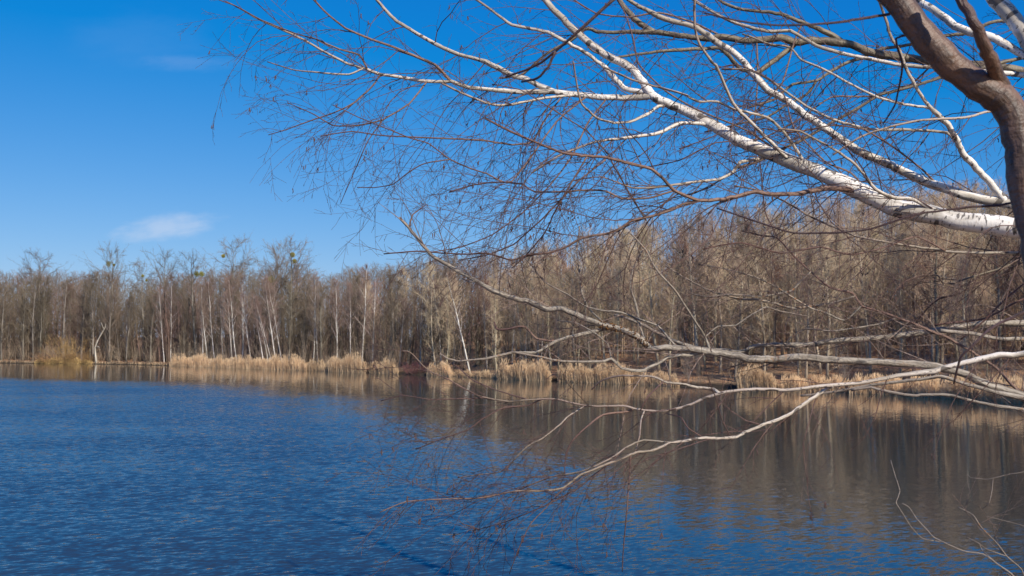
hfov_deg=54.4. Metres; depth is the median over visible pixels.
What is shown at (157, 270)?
broad tree
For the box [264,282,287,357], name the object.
slim tree
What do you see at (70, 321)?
forked tree
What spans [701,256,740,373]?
slim tree
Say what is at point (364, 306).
slim tree
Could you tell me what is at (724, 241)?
slim tree
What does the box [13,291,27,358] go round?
slim tree
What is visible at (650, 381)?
reed bed
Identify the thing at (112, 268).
broad tree
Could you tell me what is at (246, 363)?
reed bed
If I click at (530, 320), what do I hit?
slim tree
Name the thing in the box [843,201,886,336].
slim tree
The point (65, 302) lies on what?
forked tree
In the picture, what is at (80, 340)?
slim tree
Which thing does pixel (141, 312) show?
forked tree
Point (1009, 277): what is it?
reddish tree
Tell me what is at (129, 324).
slim tree
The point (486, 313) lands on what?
slim tree
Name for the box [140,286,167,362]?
slim tree
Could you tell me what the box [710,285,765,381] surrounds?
forked tree
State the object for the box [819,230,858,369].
slim tree
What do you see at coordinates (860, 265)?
slim tree
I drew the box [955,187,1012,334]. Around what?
slim tree
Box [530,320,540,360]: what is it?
slim tree
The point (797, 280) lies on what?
slim tree
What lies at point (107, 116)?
sky
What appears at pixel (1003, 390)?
grey barked tree
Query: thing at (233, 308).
forked tree
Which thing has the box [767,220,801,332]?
slim tree
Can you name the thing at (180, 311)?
forked tree
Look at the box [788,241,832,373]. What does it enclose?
slim tree
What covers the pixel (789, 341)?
slim tree
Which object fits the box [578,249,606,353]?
slim tree
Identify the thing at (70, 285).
reddish tree
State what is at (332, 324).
reddish tree
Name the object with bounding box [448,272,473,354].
reddish tree
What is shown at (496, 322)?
slim tree
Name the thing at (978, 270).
slim tree
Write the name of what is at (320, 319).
slim tree
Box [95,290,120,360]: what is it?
forked tree
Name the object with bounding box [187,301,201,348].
slim tree
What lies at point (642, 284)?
slim tree
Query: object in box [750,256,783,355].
slim tree
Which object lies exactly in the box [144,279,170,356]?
forked tree
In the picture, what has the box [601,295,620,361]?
slim tree
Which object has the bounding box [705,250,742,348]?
reddish tree
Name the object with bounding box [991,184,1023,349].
forked tree
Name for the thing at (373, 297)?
slim tree
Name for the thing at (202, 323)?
birch tree
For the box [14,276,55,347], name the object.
forked tree
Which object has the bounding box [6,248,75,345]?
broad tree
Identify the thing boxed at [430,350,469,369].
bare shrub
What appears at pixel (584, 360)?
bare shrub
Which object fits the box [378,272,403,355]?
forked tree
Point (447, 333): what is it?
slim tree
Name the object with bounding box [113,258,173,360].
broad tree
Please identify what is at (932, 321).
slim tree
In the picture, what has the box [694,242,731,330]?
forked tree
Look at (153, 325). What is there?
slim tree
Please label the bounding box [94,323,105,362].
dead snag
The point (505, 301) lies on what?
reddish tree
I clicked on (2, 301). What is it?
forked tree
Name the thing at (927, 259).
slim tree
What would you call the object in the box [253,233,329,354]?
broad tree
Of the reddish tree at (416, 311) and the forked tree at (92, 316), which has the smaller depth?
the reddish tree at (416, 311)
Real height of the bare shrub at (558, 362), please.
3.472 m
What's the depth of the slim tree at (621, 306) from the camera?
102.74 m
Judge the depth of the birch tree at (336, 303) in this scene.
125.20 m
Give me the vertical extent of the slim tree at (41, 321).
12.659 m
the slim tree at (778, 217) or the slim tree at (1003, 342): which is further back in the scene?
the slim tree at (778, 217)
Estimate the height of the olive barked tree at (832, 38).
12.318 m
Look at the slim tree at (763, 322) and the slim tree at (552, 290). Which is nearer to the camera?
the slim tree at (763, 322)
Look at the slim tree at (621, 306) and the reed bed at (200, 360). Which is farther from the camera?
the reed bed at (200, 360)
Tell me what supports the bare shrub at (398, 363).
on the ground
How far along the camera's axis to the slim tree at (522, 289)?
114.02 m
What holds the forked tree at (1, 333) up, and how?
on the ground
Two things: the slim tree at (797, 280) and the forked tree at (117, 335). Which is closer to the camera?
the slim tree at (797, 280)
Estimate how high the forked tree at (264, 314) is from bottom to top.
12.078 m
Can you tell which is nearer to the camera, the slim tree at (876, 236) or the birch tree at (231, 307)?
the slim tree at (876, 236)
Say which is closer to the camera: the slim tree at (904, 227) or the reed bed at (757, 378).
the reed bed at (757, 378)
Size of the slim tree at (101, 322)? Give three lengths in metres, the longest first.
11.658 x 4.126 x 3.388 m
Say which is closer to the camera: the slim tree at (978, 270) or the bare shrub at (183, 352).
the slim tree at (978, 270)
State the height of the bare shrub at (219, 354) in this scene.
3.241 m
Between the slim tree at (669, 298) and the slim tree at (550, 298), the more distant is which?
the slim tree at (550, 298)
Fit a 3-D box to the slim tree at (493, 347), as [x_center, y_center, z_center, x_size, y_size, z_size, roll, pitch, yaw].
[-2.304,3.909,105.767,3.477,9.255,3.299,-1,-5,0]
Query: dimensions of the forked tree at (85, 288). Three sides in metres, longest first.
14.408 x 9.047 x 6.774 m
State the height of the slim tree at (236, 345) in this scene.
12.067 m
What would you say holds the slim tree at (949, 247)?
on the ground
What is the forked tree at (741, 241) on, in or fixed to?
on the ground
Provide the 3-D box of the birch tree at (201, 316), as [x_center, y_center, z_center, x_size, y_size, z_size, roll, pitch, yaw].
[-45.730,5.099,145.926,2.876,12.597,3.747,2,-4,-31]
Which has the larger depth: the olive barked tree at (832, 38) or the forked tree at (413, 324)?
the forked tree at (413, 324)
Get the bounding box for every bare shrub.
[8,347,31,361]
[105,348,119,362]
[115,343,143,363]
[141,345,158,362]
[173,343,196,365]
[207,347,230,359]
[284,337,312,360]
[311,340,340,364]
[335,344,358,359]
[360,344,395,369]
[377,337,418,371]
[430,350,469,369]
[474,349,498,373]
[538,347,570,370]
[560,344,596,368]
[632,351,659,373]
[678,352,718,383]
[720,346,753,382]
[785,351,825,380]
[877,356,910,378]
[952,355,999,380]
[983,358,1023,382]
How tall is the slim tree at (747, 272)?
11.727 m
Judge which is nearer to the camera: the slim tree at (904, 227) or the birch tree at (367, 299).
the slim tree at (904, 227)
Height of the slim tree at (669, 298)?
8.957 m
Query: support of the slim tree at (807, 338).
on the ground
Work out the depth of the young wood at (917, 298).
86.28 m
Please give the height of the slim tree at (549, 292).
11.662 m
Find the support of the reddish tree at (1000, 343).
on the ground
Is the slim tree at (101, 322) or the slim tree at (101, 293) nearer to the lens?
the slim tree at (101, 322)
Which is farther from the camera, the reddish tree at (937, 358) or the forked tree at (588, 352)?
the forked tree at (588, 352)
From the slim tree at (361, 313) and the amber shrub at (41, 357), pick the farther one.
the amber shrub at (41, 357)
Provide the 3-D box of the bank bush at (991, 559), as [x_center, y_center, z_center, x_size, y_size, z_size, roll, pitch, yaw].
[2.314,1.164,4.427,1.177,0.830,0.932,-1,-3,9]
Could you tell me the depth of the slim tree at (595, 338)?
94.63 m
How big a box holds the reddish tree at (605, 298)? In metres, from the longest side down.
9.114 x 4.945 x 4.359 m
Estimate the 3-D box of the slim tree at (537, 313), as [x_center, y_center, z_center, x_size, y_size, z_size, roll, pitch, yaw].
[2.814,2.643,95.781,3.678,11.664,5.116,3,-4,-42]
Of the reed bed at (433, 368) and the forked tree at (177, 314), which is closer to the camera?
the reed bed at (433, 368)
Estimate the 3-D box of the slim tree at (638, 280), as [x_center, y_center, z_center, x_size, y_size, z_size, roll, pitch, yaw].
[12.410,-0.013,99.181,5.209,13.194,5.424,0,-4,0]
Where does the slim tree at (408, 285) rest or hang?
on the ground
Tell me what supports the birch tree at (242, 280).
on the ground
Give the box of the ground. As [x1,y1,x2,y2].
[1,296,1023,387]
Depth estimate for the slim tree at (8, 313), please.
174.14 m
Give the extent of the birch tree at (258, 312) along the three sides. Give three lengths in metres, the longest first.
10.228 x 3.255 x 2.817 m
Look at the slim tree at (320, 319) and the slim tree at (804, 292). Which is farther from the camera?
the slim tree at (320, 319)
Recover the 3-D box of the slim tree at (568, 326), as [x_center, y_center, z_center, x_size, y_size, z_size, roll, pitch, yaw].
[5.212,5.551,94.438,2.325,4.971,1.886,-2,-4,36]
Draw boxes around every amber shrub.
[27,353,82,363]
[40,333,101,363]
[52,354,112,363]
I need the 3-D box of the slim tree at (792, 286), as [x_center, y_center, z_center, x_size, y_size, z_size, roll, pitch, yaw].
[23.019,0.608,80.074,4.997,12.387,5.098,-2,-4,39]
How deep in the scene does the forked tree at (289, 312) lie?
130.63 m
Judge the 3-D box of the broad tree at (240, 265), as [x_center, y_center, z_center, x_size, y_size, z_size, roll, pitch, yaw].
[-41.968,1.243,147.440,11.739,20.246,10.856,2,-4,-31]
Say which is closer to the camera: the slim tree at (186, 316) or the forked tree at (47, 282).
the slim tree at (186, 316)
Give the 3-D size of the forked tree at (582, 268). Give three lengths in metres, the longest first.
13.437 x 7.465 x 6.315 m
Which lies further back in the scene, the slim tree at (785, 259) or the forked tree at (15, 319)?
the forked tree at (15, 319)
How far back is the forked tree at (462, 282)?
112.85 m
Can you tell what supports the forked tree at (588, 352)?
on the ground
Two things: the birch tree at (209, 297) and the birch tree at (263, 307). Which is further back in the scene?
the birch tree at (209, 297)
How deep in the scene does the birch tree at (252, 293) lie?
134.02 m
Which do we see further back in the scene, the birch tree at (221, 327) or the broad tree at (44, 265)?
the broad tree at (44, 265)
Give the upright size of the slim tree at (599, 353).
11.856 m
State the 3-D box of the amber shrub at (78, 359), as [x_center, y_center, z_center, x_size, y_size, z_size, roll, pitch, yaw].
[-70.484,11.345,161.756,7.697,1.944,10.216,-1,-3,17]
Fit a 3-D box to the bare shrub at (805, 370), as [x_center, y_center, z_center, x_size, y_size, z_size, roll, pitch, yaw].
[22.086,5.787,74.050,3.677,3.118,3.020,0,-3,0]
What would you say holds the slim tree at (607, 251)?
on the ground
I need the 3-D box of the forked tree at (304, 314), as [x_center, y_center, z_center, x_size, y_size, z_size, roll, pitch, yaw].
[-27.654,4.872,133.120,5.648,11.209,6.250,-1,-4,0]
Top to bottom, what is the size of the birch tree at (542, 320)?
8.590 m
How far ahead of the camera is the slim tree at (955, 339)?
73.90 m
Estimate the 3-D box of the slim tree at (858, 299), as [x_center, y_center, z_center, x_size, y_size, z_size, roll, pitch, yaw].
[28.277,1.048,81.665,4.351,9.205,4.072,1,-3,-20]
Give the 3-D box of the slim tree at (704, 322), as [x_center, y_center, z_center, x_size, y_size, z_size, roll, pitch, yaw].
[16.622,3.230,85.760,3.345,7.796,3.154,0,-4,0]
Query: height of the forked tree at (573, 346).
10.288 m
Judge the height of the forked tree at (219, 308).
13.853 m
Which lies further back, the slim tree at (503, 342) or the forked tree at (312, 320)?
the forked tree at (312, 320)
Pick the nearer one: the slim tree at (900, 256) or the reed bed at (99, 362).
the slim tree at (900, 256)
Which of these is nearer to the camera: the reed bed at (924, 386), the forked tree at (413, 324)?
the reed bed at (924, 386)
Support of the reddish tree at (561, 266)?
on the ground
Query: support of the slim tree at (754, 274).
on the ground
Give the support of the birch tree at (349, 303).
on the ground
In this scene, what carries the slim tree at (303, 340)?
on the ground
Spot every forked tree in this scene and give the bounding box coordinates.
[0,279,16,360]
[0,284,16,324]
[3,272,38,357]
[4,278,40,360]
[4,284,21,357]
[7,284,51,359]
[10,293,31,353]
[13,271,51,359]
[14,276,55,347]
[25,275,57,349]
[45,275,79,358]
[46,281,71,356]
[53,282,89,339]
[55,292,79,354]
[66,278,98,359]
[70,271,100,356]
[70,280,106,361]
[75,281,98,359]
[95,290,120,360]
[97,271,124,361]
[101,295,125,360]
[118,299,137,345]
[135,292,148,349]
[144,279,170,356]
[164,290,190,356]
[167,287,191,351]
[177,324,190,355]
[190,288,222,356]
[205,279,229,350]
[218,276,252,358]
[242,290,267,356]
[257,287,278,348]
[267,284,303,359]
[288,285,318,358]
[291,295,328,360]
[297,315,318,353]
[332,316,356,355]
[371,290,415,361]
[374,279,411,356]
[378,268,409,355]
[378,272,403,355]
[388,289,430,366]
[422,262,466,361]
[424,274,448,353]
[441,278,472,356]
[481,278,502,354]
[496,244,552,363]
[499,274,533,366]
[543,271,604,370]
[563,232,614,352]
[566,274,598,368]
[656,206,728,373]
[670,261,709,359]
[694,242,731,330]
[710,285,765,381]
[715,205,777,354]
[721,216,763,331]
[870,224,895,310]
[955,234,1023,362]
[980,207,1018,296]
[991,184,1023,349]
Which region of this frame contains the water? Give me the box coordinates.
[0,363,1023,575]
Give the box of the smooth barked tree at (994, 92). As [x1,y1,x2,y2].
[505,0,1023,383]
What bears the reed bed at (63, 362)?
on the ground
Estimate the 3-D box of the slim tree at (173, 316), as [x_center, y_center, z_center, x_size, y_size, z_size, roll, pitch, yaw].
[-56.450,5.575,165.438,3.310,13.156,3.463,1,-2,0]
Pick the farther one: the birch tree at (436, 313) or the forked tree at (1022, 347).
the birch tree at (436, 313)
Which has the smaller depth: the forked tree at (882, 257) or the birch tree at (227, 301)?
the forked tree at (882, 257)
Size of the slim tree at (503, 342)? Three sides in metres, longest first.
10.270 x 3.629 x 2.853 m
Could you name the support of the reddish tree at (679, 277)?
on the ground
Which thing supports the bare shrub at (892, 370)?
on the ground
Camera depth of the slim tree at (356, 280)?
133.47 m
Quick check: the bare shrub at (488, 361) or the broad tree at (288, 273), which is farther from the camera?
the broad tree at (288, 273)
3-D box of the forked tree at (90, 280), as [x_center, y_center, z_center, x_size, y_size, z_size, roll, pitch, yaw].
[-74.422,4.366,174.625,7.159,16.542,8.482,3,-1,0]
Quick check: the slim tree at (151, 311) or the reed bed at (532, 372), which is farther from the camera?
the slim tree at (151, 311)
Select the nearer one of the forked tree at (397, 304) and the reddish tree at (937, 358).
the reddish tree at (937, 358)
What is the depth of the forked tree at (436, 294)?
123.72 m
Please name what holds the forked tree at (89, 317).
on the ground
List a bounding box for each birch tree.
[122,298,132,349]
[149,283,166,362]
[159,272,186,359]
[179,0,1023,575]
[193,284,211,356]
[195,278,220,358]
[197,299,212,354]
[211,298,225,356]
[216,290,238,356]
[221,275,240,359]
[229,269,251,359]
[235,291,251,356]
[244,290,264,357]
[248,295,270,359]
[251,300,270,358]
[254,276,280,354]
[258,275,284,361]
[304,275,320,362]
[305,295,324,361]
[324,277,349,353]
[339,280,360,354]
[349,264,373,360]
[362,279,385,359]
[394,298,414,362]
[412,284,429,361]
[425,278,444,365]
[432,267,469,372]
[507,288,524,363]
[536,286,551,365]
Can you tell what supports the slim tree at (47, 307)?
on the ground
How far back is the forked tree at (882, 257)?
91.96 m
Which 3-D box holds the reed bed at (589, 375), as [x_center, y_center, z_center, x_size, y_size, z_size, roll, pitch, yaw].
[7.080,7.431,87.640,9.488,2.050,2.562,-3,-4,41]
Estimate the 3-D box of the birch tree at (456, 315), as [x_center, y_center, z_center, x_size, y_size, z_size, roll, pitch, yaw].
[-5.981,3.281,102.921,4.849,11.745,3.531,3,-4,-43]
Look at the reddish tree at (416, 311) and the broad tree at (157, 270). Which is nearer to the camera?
the reddish tree at (416, 311)
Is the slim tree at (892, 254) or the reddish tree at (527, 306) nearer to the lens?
the slim tree at (892, 254)
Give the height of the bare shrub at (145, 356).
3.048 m
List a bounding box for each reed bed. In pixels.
[0,359,166,364]
[34,357,92,363]
[169,352,211,366]
[209,353,257,368]
[253,353,306,370]
[305,358,327,370]
[327,351,367,372]
[367,357,398,373]
[426,361,452,375]
[451,369,496,378]
[495,358,553,380]
[557,363,633,384]
[631,369,680,385]
[734,363,777,388]
[777,373,848,392]
[847,373,943,397]
[935,374,1023,403]
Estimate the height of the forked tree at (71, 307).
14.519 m
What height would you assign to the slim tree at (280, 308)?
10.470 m
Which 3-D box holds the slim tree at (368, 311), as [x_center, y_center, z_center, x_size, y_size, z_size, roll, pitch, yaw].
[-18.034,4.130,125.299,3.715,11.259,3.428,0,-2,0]
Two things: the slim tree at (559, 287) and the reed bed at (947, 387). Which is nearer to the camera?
the reed bed at (947, 387)
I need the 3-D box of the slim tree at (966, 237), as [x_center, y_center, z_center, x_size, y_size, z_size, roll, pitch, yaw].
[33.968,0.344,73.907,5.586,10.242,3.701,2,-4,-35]
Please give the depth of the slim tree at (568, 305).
103.81 m
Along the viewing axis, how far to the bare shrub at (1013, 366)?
60.22 m
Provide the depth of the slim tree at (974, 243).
80.28 m
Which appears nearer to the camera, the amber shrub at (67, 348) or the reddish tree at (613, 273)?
the reddish tree at (613, 273)
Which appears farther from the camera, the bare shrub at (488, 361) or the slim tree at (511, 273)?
the slim tree at (511, 273)
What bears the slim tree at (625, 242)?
on the ground
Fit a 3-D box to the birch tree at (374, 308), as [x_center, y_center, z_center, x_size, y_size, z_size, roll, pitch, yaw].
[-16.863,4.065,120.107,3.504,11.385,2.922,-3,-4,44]
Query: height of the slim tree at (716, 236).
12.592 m
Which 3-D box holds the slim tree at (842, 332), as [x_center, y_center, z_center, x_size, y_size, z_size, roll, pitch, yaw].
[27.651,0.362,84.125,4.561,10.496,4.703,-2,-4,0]
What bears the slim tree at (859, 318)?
on the ground
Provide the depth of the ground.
85.65 m
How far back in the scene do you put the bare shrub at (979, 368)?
62.97 m
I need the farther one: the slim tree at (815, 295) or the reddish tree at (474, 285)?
the reddish tree at (474, 285)
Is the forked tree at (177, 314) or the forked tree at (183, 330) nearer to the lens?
the forked tree at (183, 330)
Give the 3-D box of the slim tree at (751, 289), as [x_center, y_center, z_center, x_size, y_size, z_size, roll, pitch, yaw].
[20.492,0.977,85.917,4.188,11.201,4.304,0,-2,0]
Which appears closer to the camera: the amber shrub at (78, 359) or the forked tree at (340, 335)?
the forked tree at (340, 335)
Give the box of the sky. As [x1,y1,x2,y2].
[0,0,1023,337]
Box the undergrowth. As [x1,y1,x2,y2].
[2,295,1022,384]
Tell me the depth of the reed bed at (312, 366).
123.07 m
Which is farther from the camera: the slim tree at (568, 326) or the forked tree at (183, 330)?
the forked tree at (183, 330)
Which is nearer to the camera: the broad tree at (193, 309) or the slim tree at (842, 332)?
the slim tree at (842, 332)
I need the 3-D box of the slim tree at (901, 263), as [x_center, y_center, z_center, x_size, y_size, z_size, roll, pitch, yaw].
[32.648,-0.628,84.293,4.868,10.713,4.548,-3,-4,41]
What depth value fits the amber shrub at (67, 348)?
163.48 m
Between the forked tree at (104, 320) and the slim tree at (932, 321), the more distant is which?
the forked tree at (104, 320)
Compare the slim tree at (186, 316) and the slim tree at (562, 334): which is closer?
the slim tree at (562, 334)
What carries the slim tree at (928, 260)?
on the ground
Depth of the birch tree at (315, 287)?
127.53 m
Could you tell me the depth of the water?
26.06 m
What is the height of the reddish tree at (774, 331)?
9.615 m
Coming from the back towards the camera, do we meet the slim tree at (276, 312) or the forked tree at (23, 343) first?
the forked tree at (23, 343)
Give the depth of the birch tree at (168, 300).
155.56 m
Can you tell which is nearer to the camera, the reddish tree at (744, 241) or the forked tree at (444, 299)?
the reddish tree at (744, 241)
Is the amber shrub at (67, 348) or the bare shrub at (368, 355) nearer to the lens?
the bare shrub at (368, 355)
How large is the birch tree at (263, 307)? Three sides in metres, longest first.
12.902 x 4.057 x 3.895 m
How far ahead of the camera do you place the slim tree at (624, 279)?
99.18 m
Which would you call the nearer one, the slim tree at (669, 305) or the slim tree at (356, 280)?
the slim tree at (669, 305)
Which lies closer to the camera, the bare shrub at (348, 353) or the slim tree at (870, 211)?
the slim tree at (870, 211)
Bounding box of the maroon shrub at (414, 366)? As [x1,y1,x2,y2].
[402,361,428,373]
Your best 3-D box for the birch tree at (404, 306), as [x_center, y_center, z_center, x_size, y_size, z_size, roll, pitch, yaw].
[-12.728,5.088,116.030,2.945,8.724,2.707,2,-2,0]
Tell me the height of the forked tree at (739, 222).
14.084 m
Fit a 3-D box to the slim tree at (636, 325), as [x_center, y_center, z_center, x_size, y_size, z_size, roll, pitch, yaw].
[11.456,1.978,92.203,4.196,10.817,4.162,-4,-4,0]
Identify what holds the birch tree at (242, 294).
on the ground
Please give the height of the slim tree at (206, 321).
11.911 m
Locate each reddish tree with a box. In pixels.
[53,282,82,345]
[322,293,345,354]
[336,292,358,342]
[395,280,430,359]
[410,315,430,364]
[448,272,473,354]
[462,264,492,363]
[469,271,509,370]
[498,274,510,348]
[518,271,543,350]
[540,250,577,362]
[588,272,615,352]
[602,245,637,337]
[656,252,714,367]
[661,232,699,353]
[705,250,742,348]
[724,222,760,329]
[746,257,791,367]
[891,224,973,374]
[956,234,1023,382]
[966,207,1023,367]
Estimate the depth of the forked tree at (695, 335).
84.19 m
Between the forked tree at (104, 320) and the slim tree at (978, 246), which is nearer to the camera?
the slim tree at (978, 246)
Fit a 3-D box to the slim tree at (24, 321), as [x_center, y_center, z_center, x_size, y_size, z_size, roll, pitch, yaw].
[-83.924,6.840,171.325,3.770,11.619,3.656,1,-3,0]
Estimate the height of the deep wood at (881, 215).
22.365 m
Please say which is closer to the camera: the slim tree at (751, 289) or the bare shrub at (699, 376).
the bare shrub at (699, 376)
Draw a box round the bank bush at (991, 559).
[890,460,1023,575]
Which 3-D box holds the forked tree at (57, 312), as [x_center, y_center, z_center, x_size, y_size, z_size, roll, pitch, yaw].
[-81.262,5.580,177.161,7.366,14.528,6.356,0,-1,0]
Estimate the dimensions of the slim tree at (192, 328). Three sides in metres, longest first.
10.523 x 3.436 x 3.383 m
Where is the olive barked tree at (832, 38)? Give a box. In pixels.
[470,0,1023,351]
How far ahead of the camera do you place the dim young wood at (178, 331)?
137.79 m
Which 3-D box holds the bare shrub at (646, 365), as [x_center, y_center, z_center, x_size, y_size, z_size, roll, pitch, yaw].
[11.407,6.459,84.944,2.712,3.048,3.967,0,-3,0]
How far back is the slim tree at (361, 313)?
131.12 m
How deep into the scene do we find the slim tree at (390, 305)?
130.45 m
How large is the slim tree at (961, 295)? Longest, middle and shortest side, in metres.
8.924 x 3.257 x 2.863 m
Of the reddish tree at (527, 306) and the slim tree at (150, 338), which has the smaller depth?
the reddish tree at (527, 306)
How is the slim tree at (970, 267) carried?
on the ground
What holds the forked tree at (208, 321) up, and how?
on the ground
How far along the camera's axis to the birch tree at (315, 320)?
129.52 m
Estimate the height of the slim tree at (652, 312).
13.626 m
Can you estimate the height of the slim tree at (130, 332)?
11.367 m
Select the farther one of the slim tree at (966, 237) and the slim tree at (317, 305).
the slim tree at (317, 305)
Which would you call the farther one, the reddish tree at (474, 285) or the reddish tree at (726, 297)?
the reddish tree at (474, 285)
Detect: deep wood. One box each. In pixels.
[0,250,520,362]
[476,175,1023,352]
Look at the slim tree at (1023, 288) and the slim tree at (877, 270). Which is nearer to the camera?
the slim tree at (1023, 288)
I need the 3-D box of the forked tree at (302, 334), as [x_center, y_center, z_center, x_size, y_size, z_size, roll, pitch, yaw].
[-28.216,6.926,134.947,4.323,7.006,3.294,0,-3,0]
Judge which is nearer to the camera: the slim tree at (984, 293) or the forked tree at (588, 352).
the slim tree at (984, 293)
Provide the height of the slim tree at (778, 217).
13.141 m
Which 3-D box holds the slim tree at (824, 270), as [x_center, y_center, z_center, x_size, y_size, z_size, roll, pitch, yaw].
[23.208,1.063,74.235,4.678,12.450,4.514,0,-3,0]
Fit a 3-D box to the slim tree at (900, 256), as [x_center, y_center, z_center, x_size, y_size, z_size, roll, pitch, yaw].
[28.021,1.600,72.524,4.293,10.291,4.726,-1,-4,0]
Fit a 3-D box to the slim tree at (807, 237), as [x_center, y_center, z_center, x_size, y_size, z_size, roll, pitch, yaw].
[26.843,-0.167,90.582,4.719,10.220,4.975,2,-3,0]
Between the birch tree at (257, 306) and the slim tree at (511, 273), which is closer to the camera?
the slim tree at (511, 273)
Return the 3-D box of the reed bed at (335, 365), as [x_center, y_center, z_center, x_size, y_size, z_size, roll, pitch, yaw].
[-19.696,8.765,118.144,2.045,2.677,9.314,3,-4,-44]
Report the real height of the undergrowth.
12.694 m
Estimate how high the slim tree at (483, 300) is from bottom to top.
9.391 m
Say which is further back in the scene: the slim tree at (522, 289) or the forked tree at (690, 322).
the slim tree at (522, 289)
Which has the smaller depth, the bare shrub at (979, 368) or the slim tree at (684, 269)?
the bare shrub at (979, 368)
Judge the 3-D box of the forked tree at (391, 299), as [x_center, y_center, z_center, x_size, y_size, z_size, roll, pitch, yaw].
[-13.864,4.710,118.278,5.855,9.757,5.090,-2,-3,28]
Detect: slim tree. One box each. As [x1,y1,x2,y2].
[0,291,17,359]
[0,316,12,356]
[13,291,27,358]
[14,296,31,359]
[30,290,50,356]
[35,286,59,358]
[68,289,97,352]
[90,268,108,357]
[96,296,110,351]
[116,289,140,361]
[119,297,136,358]
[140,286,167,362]
[142,300,157,359]
[144,301,157,351]
[165,287,179,351]
[170,295,195,351]
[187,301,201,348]
[188,302,198,353]
[195,289,219,350]
[197,297,223,349]
[203,276,220,357]
[222,290,240,355]
[234,288,244,351]
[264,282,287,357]
[267,292,288,357]
[277,277,299,347]
[296,321,306,361]
[298,296,314,348]
[303,285,335,359]
[307,280,327,346]
[317,292,343,360]
[342,274,360,347]
[351,287,372,355]
[352,278,378,348]
[355,281,381,361]
[359,295,387,364]
[380,288,398,336]
[388,266,421,352]
[411,262,450,364]
[428,277,467,364]
[432,271,468,357]
[435,270,469,367]
[463,282,474,351]
[471,279,497,354]
[474,279,494,343]
[478,285,503,365]
[483,276,514,371]
[492,270,510,345]
[493,262,525,360]
[509,305,525,364]
[513,264,543,357]
[516,262,531,350]
[517,311,536,362]
[520,257,565,368]
[526,256,569,369]
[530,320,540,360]
[533,247,554,344]
[534,257,561,352]
[541,250,564,354]
[545,287,570,375]
[552,253,585,356]
[553,311,567,359]
[554,267,574,355]
[557,322,572,364]
[564,276,589,366]
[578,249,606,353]
[581,240,616,367]
[583,302,602,366]
[586,244,617,355]
[600,232,617,339]
[601,233,640,352]
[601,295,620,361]
[607,254,637,348]
[608,253,631,369]
[610,229,657,361]
[613,225,661,351]
[617,253,653,365]
[619,222,657,353]
[625,225,673,371]
[650,258,674,340]
[651,262,695,375]
[657,260,688,338]
[671,235,697,335]
[688,284,718,368]
[697,226,735,361]
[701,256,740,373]
[704,236,749,357]
[711,254,763,370]
[726,227,770,342]
[730,232,766,353]
[730,237,769,355]
[732,234,783,373]
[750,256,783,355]
[752,210,798,342]
[762,224,815,369]
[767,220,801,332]
[772,236,804,353]
[777,234,811,353]
[777,251,832,380]
[784,305,809,375]
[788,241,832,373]
[794,253,806,350]
[797,232,821,336]
[799,244,825,340]
[802,222,854,380]
[803,223,855,364]
[818,235,851,351]
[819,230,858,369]
[836,251,886,354]
[838,201,882,373]
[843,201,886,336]
[845,241,880,368]
[852,217,895,356]
[863,223,890,333]
[872,245,920,377]
[876,213,900,329]
[879,232,919,349]
[884,221,916,339]
[887,219,928,330]
[900,238,977,375]
[914,185,971,363]
[914,224,955,321]
[915,190,972,353]
[920,223,943,323]
[929,249,989,369]
[932,229,959,334]
[937,195,985,361]
[939,205,991,338]
[944,256,984,370]
[949,208,992,343]
[949,231,992,356]
[949,244,999,368]
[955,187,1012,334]
[970,191,1021,346]
[974,283,997,378]
[1012,240,1023,336]
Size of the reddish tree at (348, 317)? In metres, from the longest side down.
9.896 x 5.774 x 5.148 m
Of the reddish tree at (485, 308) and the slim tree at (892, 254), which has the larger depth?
the reddish tree at (485, 308)
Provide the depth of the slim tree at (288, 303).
140.37 m
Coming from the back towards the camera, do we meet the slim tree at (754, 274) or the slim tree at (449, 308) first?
the slim tree at (449, 308)
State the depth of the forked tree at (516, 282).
98.98 m
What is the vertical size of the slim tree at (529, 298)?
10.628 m
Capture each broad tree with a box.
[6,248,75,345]
[75,241,144,358]
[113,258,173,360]
[116,247,187,360]
[163,247,230,355]
[190,233,266,358]
[232,238,317,353]
[248,255,300,359]
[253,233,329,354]
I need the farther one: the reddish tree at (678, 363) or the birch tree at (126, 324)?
the birch tree at (126, 324)
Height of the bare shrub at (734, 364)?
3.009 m
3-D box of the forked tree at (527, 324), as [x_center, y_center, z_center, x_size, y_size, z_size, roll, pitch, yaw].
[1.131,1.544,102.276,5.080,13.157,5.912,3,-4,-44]
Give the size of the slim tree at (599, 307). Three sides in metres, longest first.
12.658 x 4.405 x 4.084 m
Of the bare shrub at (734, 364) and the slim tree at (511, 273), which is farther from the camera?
the slim tree at (511, 273)
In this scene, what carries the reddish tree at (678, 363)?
on the ground
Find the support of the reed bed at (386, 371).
on the ground
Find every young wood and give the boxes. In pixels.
[0,283,521,369]
[495,211,1023,365]
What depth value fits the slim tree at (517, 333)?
104.45 m
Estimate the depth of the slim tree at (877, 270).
85.76 m
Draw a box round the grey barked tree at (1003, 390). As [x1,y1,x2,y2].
[374,163,1023,501]
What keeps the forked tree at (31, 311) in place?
on the ground
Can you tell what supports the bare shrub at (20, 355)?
on the ground
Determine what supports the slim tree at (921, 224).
on the ground
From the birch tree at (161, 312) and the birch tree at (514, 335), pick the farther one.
the birch tree at (161, 312)
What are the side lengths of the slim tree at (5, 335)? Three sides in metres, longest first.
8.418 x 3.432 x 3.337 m
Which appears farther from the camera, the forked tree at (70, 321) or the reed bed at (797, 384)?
the forked tree at (70, 321)
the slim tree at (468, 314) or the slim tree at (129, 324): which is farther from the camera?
the slim tree at (129, 324)
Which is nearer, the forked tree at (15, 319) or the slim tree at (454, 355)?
the slim tree at (454, 355)

